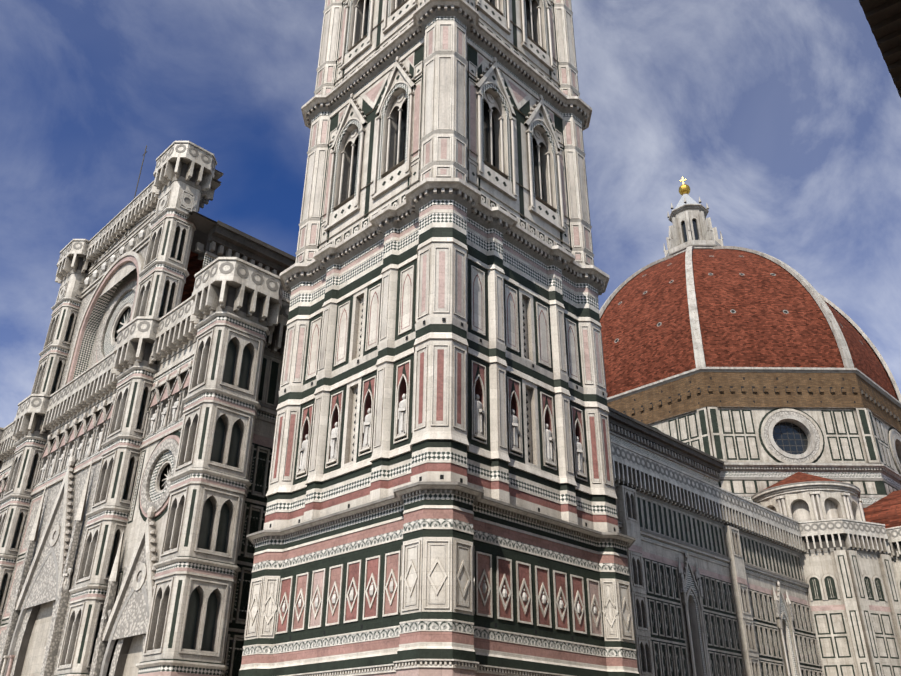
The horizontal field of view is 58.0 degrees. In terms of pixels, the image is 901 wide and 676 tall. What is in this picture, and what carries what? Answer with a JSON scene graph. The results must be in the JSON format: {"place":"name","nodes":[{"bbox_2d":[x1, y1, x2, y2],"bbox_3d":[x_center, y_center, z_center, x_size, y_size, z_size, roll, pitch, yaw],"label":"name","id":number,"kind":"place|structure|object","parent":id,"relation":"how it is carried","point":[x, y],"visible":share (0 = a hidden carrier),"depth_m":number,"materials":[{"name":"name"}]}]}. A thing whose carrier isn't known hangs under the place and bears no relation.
{"place":"outdoors","nodes":[
{"label":"outdoors","id":0,"kind":"place"},
{"bbox_2d":[4,211,823,675],"bbox_3d":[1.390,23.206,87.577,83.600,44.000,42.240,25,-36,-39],"label":"cathedral nave","id":1,"kind":"structure","parent":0,"point":[718,585],"depth_m":79.55,"materials":[{"name":"grey stone"}]},
{"bbox_2d":[0,141,283,675],"bbox_3d":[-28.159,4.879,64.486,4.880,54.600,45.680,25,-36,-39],"label":"cathedral facade","id":2,"kind":"structure","parent":1,"relation":"attached to","point":[109,548],"depth_m":53.37,"materials":[{"name":"white stone"}]},
{"bbox_2d":[599,193,900,508],"bbox_3d":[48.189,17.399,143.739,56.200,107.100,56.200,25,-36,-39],"label":"dome","id":3,"kind":"structure","parent":1,"relation":"on","point":[755,371],"depth_m":123.03,"materials":[{"name":"red tile"}]},
{"bbox_2d":[679,177,689,195],"bbox_3d":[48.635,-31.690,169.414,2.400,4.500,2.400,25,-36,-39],"label":"ball and cross","id":4,"kind":"object","parent":3,"relation":"on","point":[684,188],"visible":0.9,"depth_m":168.14,"materials":[{"name":"gold metal"}]},
{"bbox_2d":[751,472,900,675],"bbox_3d":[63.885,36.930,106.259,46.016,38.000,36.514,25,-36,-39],"label":"duomo tribunes","id":5,"kind":"object","parent":1,"relation":"attached to","point":[851,560],"visible":0.75,"depth_m":98.78,"materials":[{"name":"white stone"}]},
{"bbox_2d":[0,0,900,427],"label":"sky","id":6,"kind":"structure","parent":0,"point":[783,117],"materials":[{"name":"blue"}]},
{"bbox_2d":[859,0,900,97],"bbox_3d":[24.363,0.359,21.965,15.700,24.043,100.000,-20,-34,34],"label":"roof eave","id":7,"kind":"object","parent":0,"point":[883,17],"depth_m":26.05,"materials":[{"name":"brown wood"}]},
{"label":"ground","id":8,"kind":"structure","parent":0,"visible":0},
{"bbox_2d":[238,0,639,675],"bbox_3d":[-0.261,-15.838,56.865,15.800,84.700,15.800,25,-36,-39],"label":"campanile","id":9,"kind":"structure","parent":8,"relation":"on","point":[442,496],"depth_m":41.90,"materials":[{"name":"white stone"}]}
]}

